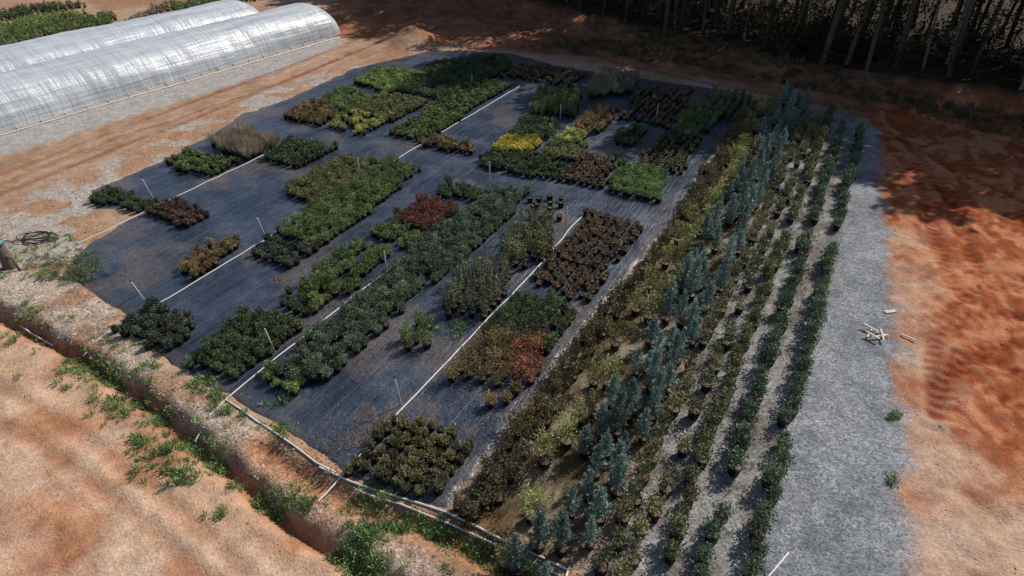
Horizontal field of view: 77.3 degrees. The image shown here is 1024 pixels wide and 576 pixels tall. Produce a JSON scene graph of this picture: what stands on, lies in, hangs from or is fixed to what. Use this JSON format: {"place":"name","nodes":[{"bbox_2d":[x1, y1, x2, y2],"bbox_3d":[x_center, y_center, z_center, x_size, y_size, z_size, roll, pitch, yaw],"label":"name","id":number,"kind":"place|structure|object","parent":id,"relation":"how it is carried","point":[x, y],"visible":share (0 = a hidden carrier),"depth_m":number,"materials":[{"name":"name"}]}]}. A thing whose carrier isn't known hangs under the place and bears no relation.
{"place":"outdoors","nodes":[
{"label":"outdoors","id":0,"kind":"place"},
{"bbox_2d":[57,109,728,516],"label":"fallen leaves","id":1,"kind":"object","parent":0,"point":[377,393],"visible":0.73,"depth_m":20.44,"materials":[{"name":"brown plant"}]},
{"bbox_2d":[0,0,1023,575],"bbox_3d":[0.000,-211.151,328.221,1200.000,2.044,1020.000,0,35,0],"label":"ground","id":2,"kind":"structure","parent":0,"point":[966,242],"depth_m":22.19,"materials":[{"name":"soil"}]},
{"bbox_2d":[0,238,20,270],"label":"wellhead post","id":3,"kind":"object","parent":2,"relation":"on","point":[8,261],"visible":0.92,"depth_m":26.99,"materials":[{"name":"teal paint"}]},
{"bbox_2d":[5,231,56,244],"bbox_3d":[-22.521,-2.345,29.366,3.025,0.185,1.170,0,35,0],"label":"coiled irrigation hose","id":4,"kind":"object","parent":2,"relation":"on","point":[34,239],"visible":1,"depth_m":29.20,"materials":[{"name":"grey rubber"}]},
{"bbox_2d":[20,325,53,345],"bbox_3d":[-18.101,1.802,24.350,2.118,0.171,0.067,18,39,24],"label":"irrigation pipe","id":5,"kind":"object","parent":2,"relation":"on","point":[36,335],"visible":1,"depth_m":24.36,"materials":[{"name":"white plastic"}]},
{"bbox_2d":[0,0,85,20],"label":"potted shrub block","id":6,"kind":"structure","parent":2,"relation":"on","point":[43,7],"depth_m":68.40,"materials":[{"name":"green plant"}]},
{"bbox_2d":[0,8,85,35],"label":"potted shrub block","id":7,"kind":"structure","parent":2,"relation":"on","point":[22,22],"depth_m":64.23,"materials":[{"name":"green plant"}]},
{"bbox_2d":[0,9,116,44],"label":"potted shrub block","id":8,"kind":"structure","parent":2,"relation":"on","point":[20,33],"depth_m":61.54,"materials":[{"name":"green plant"}]},
{"bbox_2d":[22,252,111,284],"bbox_3d":[-18.812,-1.005,27.157,3.790,0.748,2.190,18,39,24],"label":"wild shrub","id":9,"kind":"object","parent":2,"relation":"on","point":[70,274],"visible":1,"depth_m":26.86,"materials":[{"name":"green plant"}]},
{"bbox_2d":[1,362,214,574],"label":"soil clods","id":10,"kind":"object","parent":2,"relation":"on","point":[84,460],"visible":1,"depth_m":19.09,"materials":[{"name":"soil"}]},
{"bbox_2d":[0,0,258,71],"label":"plastic cover","id":11,"kind":"object","parent":2,"relation":"on","point":[32,51],"visible":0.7,"depth_m":51.42,"materials":[{"name":"white plastic"}]},
{"bbox_2d":[14,361,248,524],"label":"soil clods","id":12,"kind":"object","parent":2,"relation":"on","point":[247,523],"visible":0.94,"depth_m":20.72,"materials":[{"name":"soil"}]},
{"bbox_2d":[2,367,272,573],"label":"soil clods","id":13,"kind":"object","parent":2,"relation":"on","point":[121,479],"visible":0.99,"depth_m":18.12,"materials":[{"name":"soil"}]},
{"bbox_2d":[130,279,145,302],"bbox_3d":[-14.358,0.251,24.721,0.381,1.409,0.050,0,35,0],"label":"sprinkler riser","id":14,"kind":"object","parent":2,"relation":"on","point":[138,291],"visible":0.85,"depth_m":24.64,"materials":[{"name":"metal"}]},
{"bbox_2d":[124,3,164,20],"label":"potted shrub block","id":15,"kind":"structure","parent":2,"relation":"on","point":[151,10],"depth_m":66.78,"materials":[{"name":"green plant"}]},
{"bbox_2d":[14,359,281,551],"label":"soil clods","id":16,"kind":"object","parent":2,"relation":"on","point":[190,471],"visible":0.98,"depth_m":17.71,"materials":[{"name":"soil"}]},
{"bbox_2d":[109,294,194,351],"bbox_3d":[-13.255,1.305,23.819,3.350,0.714,2.196,18,39,23],"label":"potted holly block","id":17,"kind":"object","parent":2,"relation":"on","point":[158,316],"depth_m":23.65,"materials":[{"name":"green plant"}]},
{"bbox_2d":[0,37,329,134],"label":"baseboard","id":18,"kind":"object","parent":2,"relation":"on","point":[157,87],"visible":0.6,"depth_m":47.69,"materials":[{"name":"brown wood"}]},
{"bbox_2d":[0,3,339,131],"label":"plastic cover","id":19,"kind":"object","parent":2,"relation":"on","point":[35,92],"visible":1,"depth_m":47.12,"materials":[{"name":"white plastic"}]},
{"bbox_2d":[0,37,339,135],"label":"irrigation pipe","id":20,"kind":"object","parent":2,"relation":"on","point":[159,88],"visible":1,"depth_m":46.90,"materials":[{"name":"white plastic"}]},
{"bbox_2d":[0,67,361,268],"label":"rubble stones","id":21,"kind":"object","parent":2,"relation":"on","point":[131,172],"visible":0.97,"depth_m":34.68,"materials":[{"name":"stone"}]},
{"bbox_2d":[150,0,255,11],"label":"potted shrub block","id":22,"kind":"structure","parent":2,"relation":"on","point":[179,5],"depth_m":69.77,"materials":[{"name":"green plant"}]},
{"bbox_2d":[0,270,484,562],"bbox_3d":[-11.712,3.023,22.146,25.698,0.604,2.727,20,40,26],"label":"rubble stones","id":23,"kind":"object","parent":2,"relation":"on","point":[186,389],"visible":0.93,"depth_m":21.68,"materials":[{"name":"beige stone"}]},
{"bbox_2d":[263,326,275,351],"bbox_3d":[-8.572,1.820,22.600,0.202,1.257,0.050,0,35,0],"label":"sprinkler riser","id":24,"kind":"object","parent":2,"relation":"on","point":[268,338],"visible":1,"depth_m":22.53,"materials":[{"name":"metal"}]},
{"bbox_2d":[225,399,335,472],"bbox_3d":[-7.252,4.512,19.702,5.230,0.077,0.140,22,40,28],"label":"irrigation pipe","id":25,"kind":"object","parent":2,"relation":"on","point":[286,440],"visible":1,"depth_m":19.50,"materials":[{"name":"white plastic"}]},
{"bbox_2d":[393,375,401,405],"bbox_3d":[-3.642,3.299,20.392,0.157,1.356,0.050,0,35,0],"label":"sprinkler riser","id":26,"kind":"object","parent":2,"relation":"on","point":[397,390],"visible":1,"depth_m":20.36,"materials":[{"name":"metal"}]},
{"bbox_2d":[70,50,752,521],"bbox_3d":[-4.775,-8.095,37.942,30.840,0.179,42.480,17,38,23],"label":"ground cover fabric","id":27,"kind":"object","parent":2,"relation":"on","point":[144,252],"visible":0.47,"depth_m":28.19,"materials":[{"name":"black fabric"}]},
{"bbox_2d":[87,184,158,213],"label":"potted shrub block","id":28,"kind":"object","parent":27,"relation":"on","point":[111,195],"depth_m":32.16,"materials":[{"name":"green plant"}]},
{"bbox_2d":[76,154,263,243],"bbox_3d":[-17.062,-4.913,33.214,0.124,0.054,11.518,17,38,22],"label":"irrigation pipe","id":29,"kind":"object","parent":27,"relation":"on","point":[179,195],"visible":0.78,"depth_m":33.13,"materials":[{"name":"white plastic"}]},
{"bbox_2d":[145,195,209,228],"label":"potted heather block","id":30,"kind":"object","parent":27,"relation":"on","point":[179,211],"depth_m":31.03,"materials":[{"name":"brown plant"}]},
{"bbox_2d":[164,145,240,176],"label":"potted shrub block","id":31,"kind":"object","parent":27,"relation":"on","point":[184,161],"depth_m":35.84,"materials":[{"name":"green plant"}]},
{"bbox_2d":[178,232,240,279],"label":"potted spirea block","id":32,"kind":"object","parent":27,"relation":"on","point":[191,264],"depth_m":27.69,"materials":[{"name":"brown plant"}]},
{"bbox_2d":[204,121,280,160],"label":"potted ornamental grass block","id":33,"kind":"object","parent":27,"relation":"on","point":[246,143],"depth_m":37.49,"materials":[{"name":"beige plant"}]},
{"bbox_2d":[184,304,303,380],"bbox_3d":[-9.559,1.832,23.007,3.078,0.645,3.636,11,36,15],"label":"potted holly block","id":34,"kind":"object","parent":27,"relation":"on","point":[215,348],"depth_m":22.88,"materials":[{"name":"green plant"}]},
{"bbox_2d":[250,233,319,268],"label":"potted shrub block","id":35,"kind":"object","parent":27,"relation":"on","point":[286,255],"depth_m":28.10,"materials":[{"name":"green plant"}]},
{"bbox_2d":[263,359,306,396],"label":"potted gardenia block","id":36,"kind":"object","parent":27,"relation":"on","point":[291,387],"depth_m":21.30,"materials":[{"name":"green plant"}]},
{"bbox_2d":[277,284,309,316],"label":"potted shrub block","id":37,"kind":"object","parent":27,"relation":"on","point":[293,305],"depth_m":24.93,"materials":[{"name":"green plant"}]},
{"bbox_2d":[263,135,338,168],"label":"potted shrub block","id":38,"kind":"object","parent":27,"relation":"on","point":[284,152],"depth_m":36.94,"materials":[{"name":"green plant"}]},
{"bbox_2d":[83,86,519,356],"bbox_3d":[-7.481,-6.356,35.409,0.205,0.364,34.294,17,38,23],"label":"irrigation pipe","id":39,"kind":"object","parent":27,"relation":"on","point":[290,224],"visible":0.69,"depth_m":28.09,"materials":[{"name":"white plastic"}]},
{"bbox_2d":[283,95,338,126],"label":"potted perennial block","id":40,"kind":"object","parent":27,"relation":"on","point":[304,113],"depth_m":42.10,"materials":[{"name":"brown plant"}]},
{"bbox_2d":[195,227,442,441],"bbox_3d":[-5.643,-0.154,26.710,0.303,0.436,18.763,17,38,22],"label":"irrigation pipe","id":41,"kind":"object","parent":27,"relation":"on","point":[264,367],"visible":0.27,"depth_m":21.88,"materials":[{"name":"white plastic"}]},
{"bbox_2d":[284,152,378,204],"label":"potted shrub block","id":42,"kind":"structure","parent":27,"relation":"on","point":[314,180],"depth_m":34.07,"materials":[{"name":"green plant"}]},
{"bbox_2d":[296,234,392,313],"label":"potted shrubs","id":43,"kind":"object","parent":27,"relation":"on","point":[328,280],"depth_m":26.56,"materials":[{"name":"green plant"}]},
{"bbox_2d":[274,155,421,247],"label":"potted shrub block","id":44,"kind":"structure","parent":27,"relation":"on","point":[385,184],"depth_m":31.58,"materials":[{"name":"green plant"}]},
{"bbox_2d":[315,84,384,114],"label":"potted perennial block","id":45,"kind":"object","parent":27,"relation":"on","point":[342,99],"depth_m":44.49,"materials":[{"name":"green plant"}]},
{"bbox_2d":[328,107,389,135],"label":"potted perennial block","id":46,"kind":"object","parent":27,"relation":"on","point":[356,118],"depth_m":40.98,"materials":[{"name":"green plant"}]},
{"bbox_2d":[352,65,422,93],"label":"potted perennial block","id":47,"kind":"object","parent":27,"relation":"on","point":[378,78],"depth_m":48.29,"materials":[{"name":"green plant"}]},
{"bbox_2d":[349,89,428,122],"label":"potted perennial block","id":48,"kind":"object","parent":27,"relation":"on","point":[397,103],"depth_m":43.34,"materials":[{"name":"green plant"}]},
{"bbox_2d":[262,182,530,382],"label":"potted viburnum block","id":49,"kind":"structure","parent":27,"relation":"on","point":[431,252],"depth_m":25.81,"materials":[{"name":"green plant"}]},
{"bbox_2d":[369,217,425,249],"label":"potted shrub block","id":50,"kind":"object","parent":27,"relation":"on","point":[383,231],"depth_m":29.34,"materials":[{"name":"green plant"}]},
{"bbox_2d":[342,413,474,497],"bbox_3d":[-2.930,4.829,18.814,3.242,0.590,2.805,12,37,17],"label":"potted azalea block","id":51,"kind":"object","parent":27,"relation":"on","point":[397,441],"depth_m":18.73,"materials":[{"name":"green plant"}]},
{"bbox_2d":[397,310,435,351],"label":"potted nandina block","id":52,"kind":"object","parent":27,"relation":"on","point":[423,328],"depth_m":23.16,"materials":[{"name":"green plant"}]},
{"bbox_2d":[391,191,460,232],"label":"potted barberry block","id":53,"kind":"object","parent":27,"relation":"on","point":[411,217],"depth_m":30.85,"materials":[{"name":"red plant"}]},
{"bbox_2d":[304,214,583,513],"bbox_3d":[-0.923,1.195,24.508,0.208,0.137,19.656,17,38,23],"label":"irrigation pipe","id":54,"kind":"object","parent":27,"relation":"on","point":[338,479],"visible":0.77,"depth_m":22.62,"materials":[{"name":"white plastic"}]},
{"bbox_2d":[421,133,474,154],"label":"potted perennial block","id":55,"kind":"object","parent":27,"relation":"on","point":[445,141],"depth_m":37.98,"materials":[{"name":"brown plant"}]},
{"bbox_2d":[387,77,509,144],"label":"potted shrub block","id":56,"kind":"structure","parent":27,"relation":"on","point":[469,96],"depth_m":42.78,"materials":[{"name":"green plant"}]},
{"bbox_2d":[395,52,512,99],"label":"potted shrub block","id":57,"kind":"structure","parent":27,"relation":"on","point":[443,80],"depth_m":49.14,"materials":[{"name":"green plant"}]},
{"bbox_2d":[436,174,483,201],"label":"potted shrub block","id":58,"kind":"object","parent":27,"relation":"on","point":[465,189],"depth_m":32.93,"materials":[{"name":"green plant"}]},
{"bbox_2d":[440,245,513,320],"bbox_3d":[-1.316,-0.479,25.612,2.624,1.454,4.258,4,35,6],"label":"potted crape myrtle block","id":59,"kind":"object","parent":27,"relation":"on","point":[475,278],"depth_m":25.23,"materials":[{"name":"green plant"}]},
{"bbox_2d":[441,322,521,387],"bbox_3d":[-0.830,2.331,22.011,2.204,0.966,3.132,17,39,23],"label":"potted hydrangea block","id":60,"kind":"object","parent":27,"relation":"on","point":[494,344],"depth_m":21.99,"materials":[{"name":"green plant"}]},
{"bbox_2d":[481,375,524,408],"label":"potted perennial block","id":61,"kind":"object","parent":27,"relation":"on","point":[515,389],"depth_m":20.66,"materials":[{"name":"brown plant"}]},
{"bbox_2d":[492,132,541,151],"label":"potted golden shrub block","id":62,"kind":"object","parent":27,"relation":"on","point":[524,144],"depth_m":37.86,"materials":[{"name":"yellow plant"}]},
{"bbox_2d":[478,144,571,181],"bbox_3d":[0.788,-7.096,35.920,5.548,0.512,3.096,17,38,22],"label":"potted juniper block","id":63,"kind":"object","parent":27,"relation":"on","point":[515,163],"depth_m":35.64,"materials":[{"name":"green plant"}]},
{"bbox_2d":[498,202,555,269],"bbox_3d":[0.700,-2.475,28.534,2.662,1.385,4.284,0,35,0],"label":"potted laurel block","id":64,"kind":"object","parent":27,"relation":"on","point":[540,233],"depth_m":28.10,"materials":[{"name":"green plant"}]},
{"bbox_2d":[503,329,550,385],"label":"potted nandina block","id":65,"kind":"object","parent":27,"relation":"on","point":[520,356],"depth_m":21.91,"materials":[{"name":"brown plant"}]},
{"bbox_2d":[480,290,578,354],"bbox_3d":[0.791,1.057,24.089,3.025,0.678,3.372,16,38,22],"label":"potted gardenia block","id":66,"kind":"object","parent":27,"relation":"on","point":[524,322],"depth_m":23.98,"materials":[{"name":"green plant"}]},
{"bbox_2d":[506,112,558,140],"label":"potted shrub block","id":67,"kind":"object","parent":27,"relation":"on","point":[536,126],"depth_m":39.71,"materials":[{"name":"green plant"}]},
{"bbox_2d":[499,62,585,87],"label":"potted azalea block","id":68,"kind":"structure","parent":27,"relation":"on","point":[538,73],"depth_m":49.38,"materials":[{"name":"green plant"}]},
{"bbox_2d":[527,194,564,221],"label":"empty nursery pots","id":69,"kind":"object","parent":27,"relation":"on","point":[561,202],"visible":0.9,"depth_m":31.81,"materials":[{"name":"black plastic"}]},
{"bbox_2d":[527,82,582,118],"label":"potted bamboo block","id":70,"kind":"object","parent":27,"relation":"on","point":[570,101],"depth_m":43.12,"materials":[{"name":"green plant"}]},
{"bbox_2d":[543,134,588,162],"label":"potted shrub block","id":71,"kind":"object","parent":27,"relation":"on","point":[566,149],"depth_m":37.24,"materials":[{"name":"green plant"}]},
{"bbox_2d":[556,126,588,143],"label":"potted golden shrub block","id":72,"kind":"object","parent":27,"relation":"on","point":[567,133],"depth_m":38.99,"materials":[{"name":"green plant"}]},
{"bbox_2d":[534,206,643,302],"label":"potted azalea block","id":73,"kind":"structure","parent":27,"relation":"on","point":[562,250],"depth_m":27.93,"materials":[{"name":"brown plant"}]},
{"bbox_2d":[561,151,616,188],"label":"potted azalea block","id":74,"kind":"object","parent":27,"relation":"on","point":[592,171],"depth_m":35.02,"materials":[{"name":"brown plant"}]},
{"bbox_2d":[572,102,619,136],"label":"potted perennial block","id":75,"kind":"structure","parent":27,"relation":"on","point":[600,117],"depth_m":41.27,"materials":[{"name":"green plant"}]},
{"bbox_2d":[451,100,764,521],"bbox_3d":[7.412,-3.107,29.725,1.829,1.160,35.921,17,39,23],"label":"potted loropetalum hedge","id":76,"kind":"object","parent":27,"relation":"on","point":[519,425],"visible":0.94,"depth_m":21.84,"materials":[{"name":"plant"}]},
{"bbox_2d":[585,64,640,99],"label":"potted ornamental grass block","id":77,"kind":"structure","parent":27,"relation":"on","point":[602,83],"depth_m":46.58,"materials":[{"name":"green plant"}]},
{"bbox_2d":[613,122,648,147],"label":"potted shrub block","id":78,"kind":"object","parent":27,"relation":"on","point":[627,134],"depth_m":39.05,"materials":[{"name":"green plant"}]},
{"bbox_2d":[609,157,669,202],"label":"potted fern block","id":79,"kind":"object","parent":27,"relation":"on","point":[621,177],"depth_m":33.72,"materials":[{"name":"green plant"}]},
{"bbox_2d":[618,84,692,130],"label":"potted azalea block","id":80,"kind":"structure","parent":27,"relation":"on","point":[657,95],"depth_m":43.70,"materials":[{"name":"brown plant"}]},
{"bbox_2d":[634,129,702,174],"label":"potted azalea block","id":81,"kind":"object","parent":27,"relation":"on","point":[673,140],"depth_m":37.13,"materials":[{"name":"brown plant"}]},
{"bbox_2d":[669,102,722,138],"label":"potted shrub block","id":82,"kind":"object","parent":27,"relation":"on","point":[684,119],"depth_m":41.03,"materials":[{"name":"green plant"}]},
{"bbox_2d":[698,82,752,121],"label":"potted shrub block","id":83,"kind":"object","parent":27,"relation":"on","point":[722,100],"depth_m":43.60,"materials":[{"name":"green plant"}]},
{"bbox_2d":[319,466,569,570],"bbox_3d":[-2.055,6.093,17.405,7.776,0.109,0.305,15,37,20],"label":"irrigation pipe","id":84,"kind":"object","parent":2,"relation":"on","point":[455,516],"visible":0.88,"depth_m":17.47,"materials":[{"name":"white plastic"}]},
{"bbox_2d":[0,220,903,575],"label":"weeds","id":85,"kind":"object","parent":2,"relation":"on","point":[364,528],"visible":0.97,"depth_m":19.13,"materials":[{"name":"green plant"}]},
{"bbox_2d":[356,489,559,575],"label":"irrigation pipe","id":86,"kind":"object","parent":2,"relation":"on","point":[457,527],"visible":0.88,"depth_m":17.28,"materials":[{"name":"white plastic"}]},
{"bbox_2d":[452,95,804,575],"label":"dry grass","id":87,"kind":"structure","parent":2,"relation":"on","point":[622,370],"depth_m":21.23,"materials":[{"name":"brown plant"}]},
{"bbox_2d":[489,98,777,572],"bbox_3d":[8.520,-2.886,29.197,1.285,1.934,37.565,17,38,23],"label":"potted yellow maple row","id":88,"kind":"object","parent":2,"relation":"on","point":[566,441],"visible":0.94,"depth_m":23.52,"materials":[{"name":"green plant"}]},
{"bbox_2d":[527,100,767,470],"bbox_3d":[8.477,-3.434,29.764,1.328,1.642,32.990,17,38,23],"label":"potted yellow maple row","id":89,"kind":"object","parent":2,"relation":"on","point":[544,461],"visible":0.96,"depth_m":24.13,"materials":[{"name":"green plant"}]},
{"bbox_2d":[503,80,792,575],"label":"potted blue juniper row","id":90,"kind":"object","parent":2,"relation":"on","point":[539,542],"visible":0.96,"depth_m":22.42,"materials":[{"name":"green plant"}]},
{"bbox_2d":[535,86,800,575],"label":"potted blue juniper row","id":91,"kind":"object","parent":2,"relation":"on","point":[631,401],"visible":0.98,"depth_m":20.60,"materials":[{"name":"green plant"}]},
{"bbox_2d":[580,86,811,550],"bbox_3d":[10.957,-3.627,29.531,1.128,2.203,38.215,17,38,23],"label":"potted blue juniper row","id":92,"kind":"object","parent":2,"relation":"on","point":[618,466],"visible":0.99,"depth_m":21.41,"materials":[{"name":"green plant"}]},
{"bbox_2d":[590,108,812,575],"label":"potted magnolia row","id":93,"kind":"object","parent":2,"relation":"on","point":[623,515],"visible":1,"depth_m":20.75,"materials":[{"name":"green plant"}]},
{"bbox_2d":[612,111,822,575],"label":"potted magnolia row","id":94,"kind":"object","parent":2,"relation":"on","point":[632,560],"visible":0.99,"depth_m":21.20,"materials":[{"name":"green plant"}]},
{"bbox_2d":[609,112,838,575],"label":"dry grass","id":95,"kind":"structure","parent":2,"relation":"on","point":[752,465],"depth_m":22.50,"materials":[{"name":"beige plant"}]},
{"bbox_2d":[662,102,837,564],"bbox_3d":[12.671,-2.846,29.383,0.995,1.085,37.562,17,38,23],"label":"potted holly row","id":96,"kind":"object","parent":2,"relation":"on","point":[678,529],"visible":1,"depth_m":21.23,"materials":[{"name":"green plant"}]},
{"bbox_2d":[692,120,848,575],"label":"potted holly row","id":97,"kind":"object","parent":2,"relation":"on","point":[738,448],"visible":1,"depth_m":21.68,"materials":[{"name":"green plant"}]},
{"bbox_2d":[523,24,1023,139],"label":"dry grass","id":98,"kind":"structure","parent":2,"relation":"on","point":[958,111],"depth_m":49.25,"materials":[{"name":"brown plant"}]},
{"bbox_2d":[768,552,788,575],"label":"irrigation pipe","id":99,"kind":"object","parent":2,"relation":"on","point":[779,563],"visible":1,"depth_m":16.17,"materials":[{"name":"white plastic"}]},
{"bbox_2d":[558,0,1023,89],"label":"forest","id":100,"kind":"object","parent":2,"relation":"on","point":[833,31],"visible":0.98,"depth_m":49.81,"materials":[{"name":"green plant"}]},
{"bbox_2d":[739,122,867,575],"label":"potted holly row","id":101,"kind":"object","parent":2,"relation":"on","point":[775,472],"visible":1,"depth_m":20.44,"materials":[{"name":"green plant"}]},
{"bbox_2d":[746,138,897,574],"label":"gravel stones","id":102,"kind":"object","parent":2,"relation":"on","point":[845,463],"visible":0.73,"depth_m":18.10,"materials":[{"name":"grey stone"}]},
{"bbox_2d":[776,141,896,573],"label":"gravel stones","id":103,"kind":"object","parent":2,"relation":"on","point":[846,358],"visible":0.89,"depth_m":22.04,"materials":[{"name":"grey stone"}]},
{"bbox_2d":[863,323,888,340],"bbox_3d":[13.368,1.668,23.612,0.934,0.210,0.775,21,40,27],"label":"scrap timber pile","id":104,"kind":"object","parent":2,"relation":"on","point":[882,334],"visible":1,"depth_m":23.57,"materials":[{"name":"brown wood"}]},
{"bbox_2d":[884,309,896,313],"bbox_3d":[14.654,0.913,24.803,0.450,0.050,0.160,-7,35,-9],"label":"scrap timber","id":105,"kind":"object","parent":2,"relation":"on","point":[890,311],"visible":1,"depth_m":24.77,"materials":[{"name":"brown wood"}]},
{"bbox_2d":[880,137,1021,574],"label":"soil clods","id":106,"kind":"object","parent":2,"relation":"on","point":[954,359],"visible":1,"depth_m":23.63,"materials":[{"name":"soil"}]},
{"bbox_2d":[886,140,1023,574],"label":"soil clods","id":107,"kind":"object","parent":2,"relation":"on","point":[946,351],"visible":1,"depth_m":22.22,"materials":[{"name":"soil"}]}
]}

